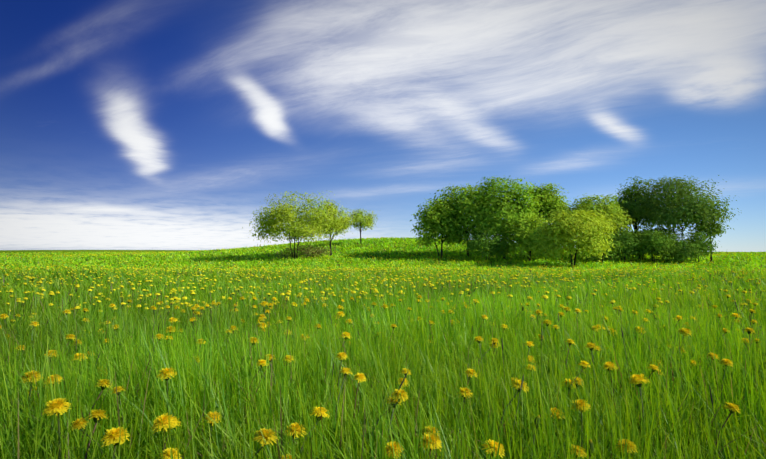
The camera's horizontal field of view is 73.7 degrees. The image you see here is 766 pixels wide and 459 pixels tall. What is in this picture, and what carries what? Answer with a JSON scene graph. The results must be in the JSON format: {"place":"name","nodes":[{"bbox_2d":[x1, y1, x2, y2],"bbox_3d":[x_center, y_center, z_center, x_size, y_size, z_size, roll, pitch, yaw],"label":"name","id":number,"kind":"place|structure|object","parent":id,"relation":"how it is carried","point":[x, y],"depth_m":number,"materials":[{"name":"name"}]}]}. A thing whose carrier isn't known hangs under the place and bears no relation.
{"place":"outdoors","nodes":[
{"label":"outdoors","id":0,"kind":"place"},
{"bbox_2d":[0,237,765,304],"bbox_3d":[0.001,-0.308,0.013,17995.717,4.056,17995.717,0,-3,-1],"label":"ground","id":1,"kind":"structure","parent":0,"point":[58,251],"depth_m":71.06,"materials":[{"name":"green plant"}]},
{"bbox_2d":[273,248,300,257],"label":"shrub","id":2,"kind":"object","parent":1,"relation":"on","point":[285,251],"depth_m":59.27,"materials":[{"name":"green plant"}]},
{"bbox_2d":[242,190,352,258],"bbox_3d":[-9.986,-0.311,59.989,12.910,8.035,12.211,0,-3,-1],"label":"tree","id":3,"kind":"object","parent":1,"relation":"on","point":[301,225],"depth_m":58.12,"materials":[{"name":"green plant"}]},
{"bbox_2d":[293,245,326,256],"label":"shrub","id":4,"kind":"object","parent":1,"relation":"on","point":[303,249],"depth_m":59.58,"materials":[{"name":"green plant"}]},
{"bbox_2d":[308,247,331,255],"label":"shrub","id":5,"kind":"object","parent":1,"relation":"on","point":[322,251],"depth_m":61.51,"materials":[{"name":"green plant"}]},
{"bbox_2d":[310,199,357,254],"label":"tree","id":6,"kind":"object","parent":1,"relation":"on","point":[342,226],"depth_m":62.14,"materials":[{"name":"green plant"}]},
{"bbox_2d":[347,208,376,242],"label":"tree","id":7,"kind":"object","parent":1,"relation":"on","point":[364,221],"depth_m":75.36,"materials":[{"name":"green plant"}]},
{"bbox_2d":[0,265,761,458],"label":"seed spikes","id":8,"kind":"object","parent":1,"relation":"on","point":[461,314],"depth_m":3.55,"materials":[{"name":"green plant"}]},
{"bbox_2d":[0,267,764,326],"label":"dandelions","id":9,"kind":"object","parent":1,"relation":"on","point":[288,293],"depth_m":8.96,"materials":[{"name":"yellow plant"}]},
{"bbox_2d":[0,266,764,273],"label":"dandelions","id":10,"kind":"object","parent":1,"relation":"on","point":[350,270],"depth_m":25.77,"materials":[{"name":"plant"}]},
{"bbox_2d":[0,295,765,458],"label":"dandelions","id":11,"kind":"object","parent":1,"relation":"on","point":[57,408],"depth_m":1.72,"materials":[{"name":"yellow plant"}]},
{"bbox_2d":[0,237,765,269],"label":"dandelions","id":12,"kind":"object","parent":1,"relation":"on","point":[365,260],"depth_m":53.94,"materials":[{"name":"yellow plant"}]},
{"bbox_2d":[0,237,765,257],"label":"dandelions","id":13,"kind":"object","parent":1,"relation":"on","point":[227,248],"depth_m":92.75,"materials":[{"name":"plant"}]},
{"bbox_2d":[410,197,470,257],"bbox_3d":[7.160,-0.022,60.173,8.208,7.285,7.550,0,-3,-1],"label":"grove tree","id":14,"kind":"object","parent":1,"relation":"on","point":[434,224],"depth_m":58.75,"materials":[{"name":"green plant"}]},
{"bbox_2d":[429,183,501,256],"bbox_3d":[10.197,-0.869,60.948,9.628,8.811,9.730,0,-3,-1],"label":"grove tree","id":15,"kind":"object","parent":1,"relation":"on","point":[463,202],"depth_m":58.59,"materials":[{"name":"green plant"}]},
{"bbox_2d":[457,229,520,259],"bbox_3d":[11.556,1.802,57.041,6.639,3.836,7.312,0,-3,-1],"label":"bush","id":16,"kind":"object","parent":1,"relation":"on","point":[478,241],"depth_m":55.57,"materials":[{"name":"green plant"}]},
{"bbox_2d":[465,175,550,259],"bbox_3d":[13.927,-1.218,58.538,9.793,9.778,10.926,0,-3,-1],"label":"grove tree","id":17,"kind":"object","parent":1,"relation":"on","point":[512,204],"depth_m":56.99,"materials":[{"name":"green plant"}]},
{"bbox_2d":[495,214,560,261],"bbox_3d":[15.887,1.045,56.259,7.961,5.534,8.202,0,-3,-1],"label":"grove tree","id":18,"kind":"object","parent":1,"relation":"on","point":[522,232],"depth_m":54.76,"materials":[{"name":"green plant"}]},
{"bbox_2d":[528,182,571,252],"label":"grove tree","id":19,"kind":"object","parent":1,"relation":"on","point":[553,201],"depth_m":61.01,"materials":[{"name":"green plant"}]},
{"bbox_2d":[528,208,622,266],"bbox_3d":[18.557,0.807,50.087,9.076,6.341,8.682,0,-3,-1],"label":"tree","id":20,"kind":"object","parent":1,"relation":"on","point":[569,230],"depth_m":48.49,"materials":[{"name":"green plant"}]},
{"bbox_2d":[562,193,634,234],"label":"grove tree","id":21,"kind":"object","parent":1,"relation":"on","point":[590,203],"depth_m":58.88,"materials":[{"name":"green plant"}]},
{"bbox_2d":[573,233,629,262],"bbox_3d":[23.925,2.184,56.402,5.785,3.544,6.050,0,-3,-1],"label":"bush","id":22,"kind":"object","parent":1,"relation":"on","point":[611,251],"depth_m":55.74,"materials":[{"name":"green plant"}]},
{"bbox_2d":[604,224,636,258],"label":"bush","id":23,"kind":"object","parent":1,"relation":"on","point":[618,240],"depth_m":60.19,"materials":[{"name":"green plant"}]},
{"bbox_2d":[612,199,636,255],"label":"grove tree","id":24,"kind":"object","parent":1,"relation":"on","point":[625,215],"depth_m":64.39,"materials":[{"name":"green plant"}]},
{"bbox_2d":[604,227,646,261],"bbox_3d":[27.089,1.798,58.223,6.050,4.424,6.448,0,-3,-1],"label":"bush","id":25,"kind":"object","parent":1,"relation":"on","point":[624,238],"depth_m":57.22,"materials":[{"name":"green plant"}]},
{"bbox_2d":[617,196,640,256],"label":"grove tree","id":26,"kind":"object","parent":1,"relation":"on","point":[626,220],"depth_m":65.04,"materials":[{"name":"green plant"}]},
{"bbox_2d":[619,229,659,259],"bbox_3d":[30.033,1.970,60.206,6.379,4.031,7.028,0,-3,-1],"label":"bush","id":27,"kind":"object","parent":1,"relation":"on","point":[635,254],"depth_m":59.78,"materials":[{"name":"green plant"}]},
{"bbox_2d":[607,176,672,258],"bbox_3d":[33.056,-1.380,64.859,8.387,10.584,8.043,0,-3,-1],"label":"grove tree","id":28,"kind":"object","parent":1,"relation":"on","point":[629,192],"depth_m":64.04,"materials":[{"name":"green plant"}]},
{"bbox_2d":[628,230,682,263],"bbox_3d":[30.611,1.886,57.046,5.737,4.340,5.265,0,-3,-1],"label":"bush","id":29,"kind":"object","parent":1,"relation":"on","point":[647,246],"depth_m":56.46,"materials":[{"name":"green plant"}]},
{"bbox_2d":[637,228,686,259],"bbox_3d":[33.298,1.802,60.471,6.464,4.502,6.312,0,-3,-1],"label":"bush","id":30,"kind":"object","parent":1,"relation":"on","point":[671,230],"depth_m":59.79,"materials":[{"name":"green plant"}]},
{"bbox_2d":[653,240,705,263],"bbox_3d":[33.208,2.626,57.298,4.643,2.943,5.648,0,-3,-1],"label":"bush","id":31,"kind":"object","parent":1,"relation":"on","point":[685,249],"depth_m":56.08,"materials":[{"name":"green plant"}]},
{"bbox_2d":[626,175,738,239],"bbox_3d":[35.986,-1.147,62.313,11.753,10.371,13.077,0,-3,-1],"label":"grove tree","id":32,"kind":"object","parent":1,"relation":"on","point":[684,204],"depth_m":59.65,"materials":[{"name":"green plant"}]},
{"bbox_2d":[679,232,725,262],"bbox_3d":[35.858,2.203,58.493,5.317,3.795,5.303,0,-3,-1],"label":"bush","id":33,"kind":"object","parent":1,"relation":"on","point":[698,237],"depth_m":57.41,"materials":[{"name":"green plant"}]},
{"bbox_2d":[687,215,730,261],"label":"grove tree","id":34,"kind":"object","parent":1,"relation":"on","point":[711,232],"depth_m":59.98,"materials":[{"name":"green plant"}]},
{"bbox_2d":[0,276,765,458],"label":"meadow grass","id":35,"kind":"structure","parent":0,"point":[679,422],"depth_m":2.17,"materials":[{"name":"green plant"}]},
{"bbox_2d":[0,0,765,251],"label":"sky","id":36,"kind":"structure","parent":0,"point":[125,124],"materials":[{"name":"blue"}]}
]}

